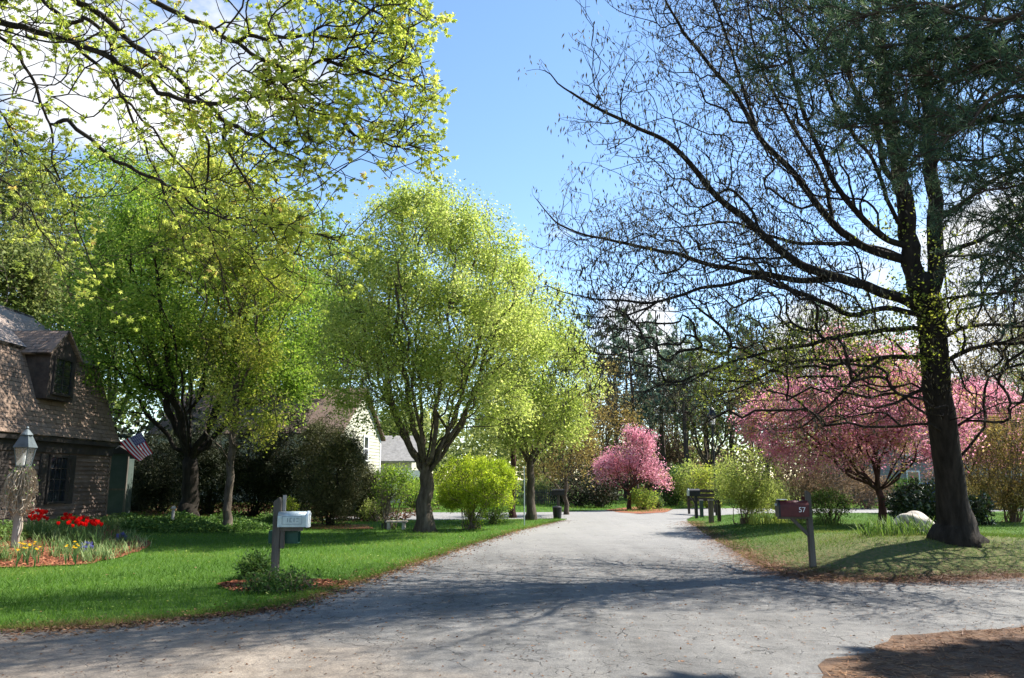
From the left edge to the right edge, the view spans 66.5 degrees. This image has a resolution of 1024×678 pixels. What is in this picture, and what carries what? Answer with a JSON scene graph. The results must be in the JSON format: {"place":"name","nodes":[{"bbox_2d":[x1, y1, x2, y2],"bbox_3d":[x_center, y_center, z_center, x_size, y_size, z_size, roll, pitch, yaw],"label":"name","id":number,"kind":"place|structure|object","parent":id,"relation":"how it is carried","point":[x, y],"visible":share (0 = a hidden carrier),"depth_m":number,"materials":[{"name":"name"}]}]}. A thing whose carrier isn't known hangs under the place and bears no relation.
{"place":"outdoors","nodes":[
{"label":"outdoors","id":0,"kind":"place"},
{"bbox_2d":[0,0,458,345],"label":"overhanging maple","id":1,"kind":"object","parent":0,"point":[353,64],"visible":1,"depth_m":8.36,"materials":[{"name":"green plant"}]},
{"bbox_2d":[0,508,1023,677],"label":"road","id":2,"kind":"structure","parent":0,"point":[597,537],"depth_m":9.11,"materials":[{"name":"grey asphalt"}]},
{"bbox_2d":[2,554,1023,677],"bbox_3d":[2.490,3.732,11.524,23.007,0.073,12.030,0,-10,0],"label":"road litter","id":3,"kind":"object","parent":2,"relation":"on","point":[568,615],"visible":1,"depth_m":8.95,"materials":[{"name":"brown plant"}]},
{"bbox_2d":[807,624,1023,677],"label":"needle bed","id":4,"kind":"object","parent":2,"relation":"on","point":[825,664],"visible":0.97,"depth_m":7.22,"materials":[{"name":"brown plant"}]},
{"bbox_2d":[720,0,1023,339],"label":"overhanging pine","id":5,"kind":"object","parent":4,"relation":"on","point":[980,51],"visible":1,"depth_m":6.96,"materials":[{"name":"green plant"}]},
{"bbox_2d":[0,480,1023,627],"bbox_3d":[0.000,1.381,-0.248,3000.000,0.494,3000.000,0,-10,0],"label":"lawn","id":6,"kind":"structure","parent":0,"point":[870,555],"depth_m":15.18,"materials":[{"name":"green plant"}]},
{"bbox_2d":[0,125,85,325],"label":"tall tree","id":7,"kind":"object","parent":6,"relation":"on","point":[26,253],"visible":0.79,"depth_m":36.30,"materials":[{"name":"green plant"}]},
{"bbox_2d":[0,305,120,524],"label":"gambrel house","id":8,"kind":"structure","parent":6,"relation":"on","point":[47,400],"depth_m":23.08,"materials":[{"name":"brown wood"}]},
{"bbox_2d":[44,455,69,503],"bbox_3d":[-13.375,4.131,22.982,0.100,1.410,1.060,0,-10,0],"label":"window","id":9,"kind":"structure","parent":8,"relation":"in","point":[58,465],"depth_m":22.95,"materials":[{"name":"black glass"}]},
{"bbox_2d":[115,429,151,460],"bbox_3d":[-12.235,3.444,25.311,1.650,1.036,0.140,-4,-11,23],"label":"house flag","id":10,"kind":"object","parent":8,"relation":"attached to","point":[136,446],"visible":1,"depth_m":25.25,"materials":[{"name":"multicoloured fabric"}]},
{"bbox_2d":[0,144,135,354],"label":"tall tree","id":11,"kind":"object","parent":6,"relation":"on","point":[50,298],"visible":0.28,"depth_m":38.23,"materials":[{"name":"green plant"}]},
{"bbox_2d":[0,525,150,566],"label":"bed litter","id":12,"kind":"object","parent":6,"relation":"on","point":[56,561],"visible":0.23,"depth_m":16.59,"materials":[{"name":"brown plant"}]},
{"bbox_2d":[10,426,37,547],"bbox_3d":[-10.897,3.321,17.326,0.349,2.766,0.349,0,-10,0],"label":"garden lamp","id":13,"kind":"object","parent":12,"relation":"on","point":[26,440],"visible":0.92,"depth_m":17.33,"materials":[{"name":"grey metal"}]},
{"bbox_2d":[0,463,39,545],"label":"dry vine","id":14,"kind":"object","parent":13,"relation":"attached to","point":[28,476],"visible":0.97,"depth_m":17.21,"materials":[{"name":"brown plant"}]},
{"bbox_2d":[0,512,152,561],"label":"bed","id":15,"kind":"object","parent":12,"relation":"on","point":[107,552],"depth_m":17.85,"materials":[{"name":"green plant"}]},
{"bbox_2d":[16,127,190,424],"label":"tall tree","id":16,"kind":"object","parent":6,"relation":"on","point":[101,167],"visible":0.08,"depth_m":43.40,"materials":[{"name":"green plant"}]},
{"bbox_2d":[107,446,134,514],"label":"garden shed","id":17,"kind":"structure","parent":6,"relation":"on","point":[121,479],"depth_m":29.49,"materials":[{"name":"green wood"}]},
{"bbox_2d":[130,454,157,511],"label":"evergreen bush","id":18,"kind":"object","parent":6,"relation":"on","point":[132,508],"visible":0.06,"depth_m":33.03,"materials":[{"name":"green plant"}]},
{"bbox_2d":[131,427,182,513],"bbox_3d":[-14.531,5.556,32.301,3.442,3.886,3.432,0,-10,0],"label":"evergreen bush","id":19,"kind":"object","parent":6,"relation":"on","point":[152,484],"visible":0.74,"depth_m":31.61,"materials":[{"name":"green plant"}]},
{"bbox_2d":[84,140,263,420],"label":"tall tree","id":20,"kind":"object","parent":6,"relation":"on","point":[189,395],"visible":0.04,"depth_m":47.76,"materials":[{"name":"green plant"}]},
{"bbox_2d":[34,151,341,516],"bbox_3d":[-11.492,-0.282,27.789,10.936,13.338,8.504,0,-10,0],"label":"dark limbed maple","id":21,"kind":"object","parent":6,"relation":"on","point":[154,326],"visible":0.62,"depth_m":27.06,"materials":[{"name":"green plant"}]},
{"bbox_2d":[118,510,272,533],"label":"ground cover","id":22,"kind":"object","parent":6,"relation":"on","point":[179,522],"visible":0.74,"depth_m":24.25,"materials":[{"name":"green plant"}]},
{"bbox_2d":[166,416,251,513],"bbox_3d":[-11.989,5.211,30.992,3.313,4.329,3.380,0,-10,0],"label":"evergreen bush","id":23,"kind":"object","parent":6,"relation":"on","point":[212,458],"visible":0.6,"depth_m":30.44,"materials":[{"name":"green plant"}]},
{"bbox_2d":[140,133,319,526],"bbox_3d":[-9.058,-0.430,24.856,5.409,12.838,5.180,6,-12,-29],"label":"slender tree","id":24,"kind":"object","parent":6,"relation":"on","point":[236,388],"visible":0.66,"depth_m":24.89,"materials":[{"name":"green plant"}]},
{"bbox_2d":[232,547,270,580],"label":"shrub","id":25,"kind":"object","parent":6,"relation":"on","point":[255,562],"visible":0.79,"depth_m":13.04,"materials":[{"name":"green plant"}]},
{"bbox_2d":[220,415,292,515],"bbox_3d":[-10.460,5.274,31.971,3.406,4.636,3.452,0,-10,0],"label":"evergreen bush","id":26,"kind":"object","parent":6,"relation":"on","point":[254,483],"visible":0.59,"depth_m":31.30,"materials":[{"name":"green plant"}]},
{"bbox_2d":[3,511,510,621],"bbox_3d":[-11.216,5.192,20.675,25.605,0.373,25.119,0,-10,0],"label":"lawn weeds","id":27,"kind":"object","parent":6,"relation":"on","point":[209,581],"visible":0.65,"depth_m":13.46,"materials":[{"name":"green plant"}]},
{"bbox_2d":[107,502,439,522],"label":"leaf litter","id":28,"kind":"object","parent":6,"relation":"on","point":[352,518],"visible":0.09,"depth_m":33.61,"materials":[{"name":"brown plant"}]},
{"bbox_2d":[0,519,559,633],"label":"edge grass","id":29,"kind":"structure","parent":6,"relation":"on","point":[191,613],"depth_m":10.08,"materials":[{"name":"green plant"}]},
{"bbox_2d":[147,388,420,502],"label":"cream house","id":30,"kind":"structure","parent":6,"relation":"on","point":[380,449],"depth_m":51.14,"materials":[{"name":"beige"}]},
{"bbox_2d":[0,520,571,640],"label":"kerb litter","id":31,"kind":"object","parent":6,"relation":"on","point":[182,618],"visible":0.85,"depth_m":9.84,"materials":[{"name":"dry fallen leaves"}]},
{"bbox_2d":[253,403,335,519],"bbox_3d":[-8.676,5.000,31.724,3.564,5.157,3.447,0,-10,0],"label":"evergreen bush","id":32,"kind":"object","parent":6,"relation":"on","point":[286,457],"visible":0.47,"depth_m":31.13,"materials":[{"name":"green plant"}]},
{"bbox_2d":[226,180,371,405],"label":"tall tree","id":33,"kind":"object","parent":6,"relation":"on","point":[333,258],"visible":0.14,"depth_m":51.35,"materials":[{"name":"green plant"}]},
{"bbox_2d":[290,409,374,525],"bbox_3d":[-6.560,4.765,28.523,3.184,4.512,3.124,0,-10,0],"label":"evergreen bush","id":34,"kind":"object","parent":6,"relation":"on","point":[332,498],"visible":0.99,"depth_m":28.14,"materials":[{"name":"green plant"}]},
{"bbox_2d":[306,524,372,528],"bbox_3d":[-6.072,6.651,27.737,2.771,0.001,3.018,0,-10,0],"label":"mulch strip","id":35,"kind":"object","parent":6,"relation":"on","point":[349,527],"visible":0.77,"depth_m":27.57,"materials":[{"name":"soil"}]},
{"bbox_2d":[288,241,396,393],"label":"tall tree","id":36,"kind":"object","parent":6,"relation":"on","point":[349,269],"visible":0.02,"depth_m":58.73,"materials":[{"name":"green plant"}]},
{"bbox_2d":[356,497,381,520],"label":"box bush","id":37,"kind":"object","parent":6,"relation":"on","point":[368,507],"visible":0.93,"depth_m":31.35,"materials":[{"name":"green plant"}]},
{"bbox_2d":[348,463,392,519],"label":"evergreen bush","id":38,"kind":"object","parent":6,"relation":"on","point":[372,478],"visible":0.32,"depth_m":32.26,"materials":[{"name":"green plant"}]},
{"bbox_2d":[368,460,419,528],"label":"stemmed shrub","id":39,"kind":"object","parent":6,"relation":"on","point":[392,478],"visible":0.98,"depth_m":26.32,"materials":[{"name":"green plant"}]},
{"bbox_2d":[390,476,439,507],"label":"wild bush","id":40,"kind":"object","parent":6,"relation":"on","point":[408,502],"visible":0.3,"depth_m":45.54,"materials":[{"name":"green plant"}]},
{"bbox_2d":[293,165,561,532],"bbox_3d":[-2.382,0.200,24.666,8.695,11.733,7.521,0,-10,0],"label":"round maple","id":41,"kind":"object","parent":6,"relation":"on","point":[391,344],"visible":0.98,"depth_m":23.96,"materials":[{"name":"green plant"}]},
{"bbox_2d":[111,325,817,503],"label":"thicket","id":42,"kind":"object","parent":6,"relation":"on","point":[123,431],"visible":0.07,"depth_m":49.31,"materials":[{"name":"green plant"}]},
{"bbox_2d":[433,452,523,529],"bbox_3d":[-1.202,5.191,26.311,3.203,2.774,2.870,0,-10,0],"label":"lime bush","id":43,"kind":"object","parent":6,"relation":"on","point":[461,491],"visible":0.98,"depth_m":26.03,"materials":[{"name":"green plant"}]},
{"bbox_2d":[480,491,513,523],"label":"green shrub","id":44,"kind":"object","parent":6,"relation":"on","point":[497,513],"visible":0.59,"depth_m":29.43,"materials":[{"name":"green plant"}]},
{"bbox_2d":[467,355,534,517],"bbox_3d":[-0.298,4.051,33.896,3.947,7.398,4.194,0,-10,0],"label":"tree","id":45,"kind":"object","parent":6,"relation":"on","point":[512,465],"visible":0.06,"depth_m":34.02,"materials":[{"name":"green plant"}]},
{"bbox_2d":[41,316,1023,497],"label":"woods","id":46,"kind":"object","parent":6,"relation":"on","point":[459,451],"visible":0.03,"depth_m":73.86,"materials":[{"name":"green plant"}]},
{"bbox_2d":[459,247,613,519],"bbox_3d":[0.939,1.765,32.337,6.860,11.450,6.932,0,-10,0],"label":"young maple","id":47,"kind":"object","parent":6,"relation":"on","point":[553,411],"visible":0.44,"depth_m":31.46,"materials":[{"name":"green plant"}]},
{"bbox_2d":[515,474,561,503],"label":"wild bush","id":48,"kind":"object","parent":6,"relation":"on","point":[542,485],"visible":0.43,"depth_m":53.63,"materials":[{"name":"green plant"}]},
{"bbox_2d":[516,375,614,514],"bbox_3d":[2.365,4.859,37.121,4.846,6.905,4.419,6,-12,-29],"label":"tan tree","id":49,"kind":"object","parent":6,"relation":"on","point":[571,470],"visible":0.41,"depth_m":36.78,"materials":[{"name":"green plant"}]},
{"bbox_2d":[545,467,599,506],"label":"wild bush","id":50,"kind":"object","parent":6,"relation":"on","point":[578,499],"visible":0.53,"depth_m":48.60,"materials":[{"name":"green plant"}]},
{"bbox_2d":[560,313,620,489],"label":"pine tree","id":51,"kind":"object","parent":6,"relation":"on","point":[588,318],"visible":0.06,"depth_m":66.63,"materials":[{"name":"green plant"}]},
{"bbox_2d":[174,500,1021,511],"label":"grass","id":52,"kind":"structure","parent":6,"relation":"on","point":[581,508],"depth_m":46.02,"materials":[{"name":"green plant"}]},
{"bbox_2d":[577,476,621,507],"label":"wild bush","id":53,"kind":"object","parent":6,"relation":"on","point":[608,493],"visible":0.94,"depth_m":46.48,"materials":[{"name":"green plant"}]},
{"bbox_2d":[563,352,649,495],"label":"budding tree","id":54,"kind":"object","parent":6,"relation":"on","point":[608,435],"visible":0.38,"depth_m":53.38,"materials":[{"name":"green plant"}]},
{"bbox_2d":[591,312,638,499],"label":"pine tree","id":55,"kind":"object","parent":6,"relation":"on","point":[617,352],"visible":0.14,"depth_m":65.01,"materials":[{"name":"green plant"}]},
{"bbox_2d":[601,328,660,497],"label":"pine tree","id":56,"kind":"object","parent":6,"relation":"on","point":[636,385],"visible":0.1,"depth_m":71.75,"materials":[{"name":"green plant"}]},
{"bbox_2d":[602,307,672,492],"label":"pine tree","id":57,"kind":"object","parent":6,"relation":"on","point":[651,419],"visible":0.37,"depth_m":61.08,"materials":[{"name":"green plant"}]},
{"bbox_2d":[607,507,669,513],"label":"mulch island","id":58,"kind":"structure","parent":6,"relation":"on","point":[623,510],"depth_m":41.86,"materials":[{"name":"soil"}]},
{"bbox_2d":[587,419,674,509],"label":"pink cherry","id":59,"kind":"object","parent":58,"relation":"on","point":[609,463],"visible":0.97,"depth_m":42.80,"materials":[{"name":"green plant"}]},
{"bbox_2d":[627,485,658,509],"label":"round shrub","id":60,"kind":"object","parent":58,"relation":"on","point":[645,498],"visible":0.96,"depth_m":42.76,"materials":[{"name":"green plant"}]},
{"bbox_2d":[622,324,672,492],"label":"pine tree","id":61,"kind":"object","parent":6,"relation":"on","point":[659,332],"visible":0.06,"depth_m":78.85,"materials":[{"name":"green plant"}]},
{"bbox_2d":[623,399,693,492],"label":"budding tree","id":62,"kind":"object","parent":6,"relation":"on","point":[671,455],"visible":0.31,"depth_m":65.41,"materials":[{"name":"green plant"}]},
{"bbox_2d":[629,310,693,487],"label":"pine tree","id":63,"kind":"object","parent":6,"relation":"on","point":[661,429],"visible":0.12,"depth_m":62.37,"materials":[{"name":"green plant"}]},
{"bbox_2d":[657,462,689,505],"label":"wild bush","id":64,"kind":"object","parent":6,"relation":"on","point":[670,498],"visible":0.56,"depth_m":49.63,"materials":[{"name":"green plant"}]},
{"bbox_2d":[643,323,710,480],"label":"pine tree","id":65,"kind":"object","parent":6,"relation":"on","point":[685,442],"visible":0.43,"depth_m":58.16,"materials":[{"name":"green plant"}]},
{"bbox_2d":[534,420,833,499],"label":"brush","id":66,"kind":"object","parent":6,"relation":"on","point":[696,459],"visible":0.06,"depth_m":68.02,"materials":[{"name":"plant"}]},
{"bbox_2d":[651,316,718,466],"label":"budding tree","id":67,"kind":"object","parent":6,"relation":"on","point":[689,444],"visible":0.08,"depth_m":71.92,"materials":[{"name":"green plant"}]},
{"bbox_2d":[670,455,706,506],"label":"wild bush","id":68,"kind":"object","parent":6,"relation":"on","point":[682,483],"visible":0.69,"depth_m":47.82,"materials":[{"name":"green plant"}]},
{"bbox_2d":[687,489,699,518],"bbox_3d":[7.808,7.111,33.517,0.505,1.359,0.250,1,-10,-8],"label":"black mailbox","id":69,"kind":"object","parent":6,"relation":"on","point":[695,493],"visible":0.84,"depth_m":33.49,"materials":[{"name":"metal"}]},
{"bbox_2d":[656,340,750,483],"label":"budding tree","id":70,"kind":"object","parent":6,"relation":"on","point":[698,448],"visible":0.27,"depth_m":59.73,"materials":[{"name":"green plant"}]},
{"bbox_2d":[687,488,720,521],"bbox_3d":[8.822,7.105,33.894,1.268,1.523,8.580,-1,-10,5],"label":"stand","id":71,"kind":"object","parent":6,"relation":"on","point":[717,509],"depth_m":36.53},
{"bbox_2d":[684,460,725,507],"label":"wild bush","id":72,"kind":"object","parent":6,"relation":"on","point":[700,476],"visible":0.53,"depth_m":45.47,"materials":[{"name":"green plant"}]},
{"bbox_2d":[676,305,733,487],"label":"pine tree","id":73,"kind":"object","parent":6,"relation":"on","point":[687,326],"visible":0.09,"depth_m":72.03,"materials":[{"name":"green plant"}]},
{"bbox_2d":[694,308,764,496],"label":"pine tree","id":74,"kind":"object","parent":6,"relation":"on","point":[733,432],"visible":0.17,"depth_m":68.04,"materials":[{"name":"green plant"}]},
{"bbox_2d":[723,314,763,478],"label":"pine tree","id":75,"kind":"object","parent":6,"relation":"on","point":[733,337],"visible":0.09,"depth_m":75.42,"materials":[{"name":"green plant"}]},
{"bbox_2d":[707,443,791,523],"bbox_3d":[8.191,5.132,27.347,2.941,3.066,2.869,9,-14,-41],"label":"bright shrub","id":76,"kind":"object","parent":6,"relation":"on","point":[752,496],"visible":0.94,"depth_m":26.93,"materials":[{"name":"green plant"}]},
{"bbox_2d":[724,321,800,482],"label":"pine tree","id":77,"kind":"object","parent":6,"relation":"on","point":[767,375],"visible":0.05,"depth_m":68.64,"materials":[{"name":"green plant"}]},
{"bbox_2d":[720,308,809,477],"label":"budding tree","id":78,"kind":"object","parent":6,"relation":"on","point":[754,389],"visible":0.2,"depth_m":55.99,"materials":[{"name":"green plant"}]},
{"bbox_2d":[517,0,1023,547],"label":"oak tree","id":79,"kind":"object","parent":6,"relation":"on","point":[923,300],"visible":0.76,"depth_m":15.13,"materials":[{"name":"brown plant"}]},
{"bbox_2d":[747,510,802,524],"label":"daylily clump","id":80,"kind":"object","parent":6,"relation":"on","point":[752,521],"visible":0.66,"depth_m":26.20,"materials":[{"name":"green plant"}]},
{"bbox_2d":[774,491,816,567],"bbox_3d":[5.230,3.552,14.428,0.690,1.477,0.254,0,-10,2],"label":"red mailbox","id":81,"kind":"object","parent":6,"relation":"on","point":[792,510],"visible":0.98,"depth_m":14.39,"materials":[{"name":"metal"}]},
{"bbox_2d":[747,302,872,487],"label":"budding tree","id":82,"kind":"object","parent":6,"relation":"on","point":[808,356],"visible":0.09,"depth_m":61.95,"materials":[{"name":"green plant"}]},
{"bbox_2d":[770,448,869,519],"bbox_3d":[11.307,5.302,28.713,3.612,2.898,2.741,0,-10,0],"label":"brown shrub","id":83,"kind":"object","parent":6,"relation":"on","point":[808,480],"visible":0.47,"depth_m":28.46,"materials":[{"name":"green plant"}]},
{"bbox_2d":[803,513,851,524],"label":"daylily clump","id":84,"kind":"object","parent":6,"relation":"on","point":[819,521],"visible":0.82,"depth_m":25.29,"materials":[{"name":"green plant"}]},
{"bbox_2d":[810,484,857,522],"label":"leggy shrub","id":85,"kind":"object","parent":6,"relation":"on","point":[818,496],"visible":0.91,"depth_m":26.09,"materials":[{"name":"green plant"}]},
{"bbox_2d":[664,520,1023,591],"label":"verge litter","id":86,"kind":"object","parent":6,"relation":"on","point":[938,577],"visible":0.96,"depth_m":13.52,"materials":[{"name":"brown plant"}]},
{"bbox_2d":[687,512,1023,581],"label":"verge grass","id":87,"kind":"structure","parent":6,"relation":"on","point":[984,533],"depth_m":19.73,"materials":[{"name":"green plant"}]},
{"bbox_2d":[727,317,990,524],"bbox_3d":[11.294,2.595,25.677,8.216,6.941,5.859,0,-10,0],"label":"pink cherry","id":88,"kind":"object","parent":6,"relation":"on","point":[874,443],"visible":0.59,"depth_m":24.95,"materials":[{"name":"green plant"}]},
{"bbox_2d":[838,467,899,508],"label":"wild bush","id":89,"kind":"object","parent":6,"relation":"on","point":[870,491],"visible":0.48,"depth_m":44.64,"materials":[{"name":"green plant"}]},
{"bbox_2d":[829,319,920,387],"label":"budding tree","id":90,"kind":"object","parent":6,"relation":"on","point":[883,345],"visible":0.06,"depth_m":65.23,"materials":[{"name":"green plant"}]},
{"bbox_2d":[853,513,935,535],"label":"daylily clump","id":91,"kind":"object","parent":6,"relation":"on","point":[891,528],"visible":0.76,"depth_m":16.71,"materials":[{"name":"green plant"}]},
{"bbox_2d":[883,475,927,503],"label":"wild bush","id":92,"kind":"object","parent":6,"relation":"on","point":[897,483],"visible":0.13,"depth_m":46.66,"materials":[{"name":"green plant"}]},
{"bbox_2d":[893,511,933,533],"bbox_3d":[9.025,4.251,17.546,0.894,0.768,0.644,1,-10,-4],"label":"boulder","id":93,"kind":"object","parent":6,"relation":"on","point":[921,515],"visible":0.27,"depth_m":17.36,"materials":[{"name":"stone"}]},
{"bbox_2d":[822,388,1023,501],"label":"grey house","id":94,"kind":"structure","parent":6,"relation":"on","point":[919,475],"depth_m":58.17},
{"bbox_2d":[883,476,971,522],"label":"rhododendron","id":95,"kind":"object","parent":6,"relation":"on","point":[910,496],"visible":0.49,"depth_m":23.69,"materials":[{"name":"green plant"}]},
{"bbox_2d":[922,366,1023,489],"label":"pink cherry","id":96,"kind":"object","parent":6,"relation":"on","point":[989,390],"visible":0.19,"depth_m":35.22,"materials":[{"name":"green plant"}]},
{"bbox_2d":[968,489,999,525],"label":"rhododendron","id":97,"kind":"object","parent":6,"relation":"on","point":[979,508],"visible":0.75,"depth_m":25.22,"materials":[{"name":"green plant"}]},
{"bbox_2d":[948,304,1023,494],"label":"budding tree","id":98,"kind":"object","parent":6,"relation":"on","point":[995,369],"visible":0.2,"depth_m":57.95,"materials":[{"name":"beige plant"}]},
{"bbox_2d":[966,472,1015,509],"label":"wild bush","id":99,"kind":"object","parent":6,"relation":"on","point":[994,508],"visible":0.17,"depth_m":43.59,"materials":[{"name":"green plant"}]},
{"bbox_2d":[960,393,1023,522],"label":"tall brown shrub","id":100,"kind":"object","parent":6,"relation":"on","point":[1012,492],"visible":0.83,"depth_m":26.97,"materials":[{"name":"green plant"}]},
{"bbox_2d":[0,0,1023,479],"label":"sky","id":101,"kind":"structure","parent":0,"point":[497,125],"materials":[{"name":"blue"}]},
{"bbox_2d":[982,267,1023,406],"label":"budding tree","id":102,"kind":"object","parent":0,"point":[1018,372],"visible":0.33,"depth_m":50.86,"materials":[{"name":"green plant"}]},
{"label":"mulch ring","id":103,"kind":"structure","parent":0,"visible":0},
{"bbox_2d":[231,562,321,596],"bbox_3d":[-3.472,3.677,11.700,1.282,0.695,1.064,0,-10,0],"label":"creeping juniper","id":104,"kind":"object","parent":103,"relation":"on","point":[273,581],"visible":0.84,"depth_m":11.58,"materials":[{"name":"green plant"}]},
{"bbox_2d":[218,578,351,590],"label":"ring litter","id":105,"kind":"object","parent":103,"relation":"on","point":[225,584],"visible":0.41,"depth_m":12.32,"materials":[{"name":"brown plant"}]},
{"bbox_2d":[268,495,310,575],"bbox_3d":[-3.602,3.289,12.631,0.690,1.500,0.378,0,-10,-2],"label":"grey mailbox","id":106,"kind":"object","parent":103,"relation":"in","point":[287,527],"visible":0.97,"depth_m":12.56,"materials":[{"name":"wood"}]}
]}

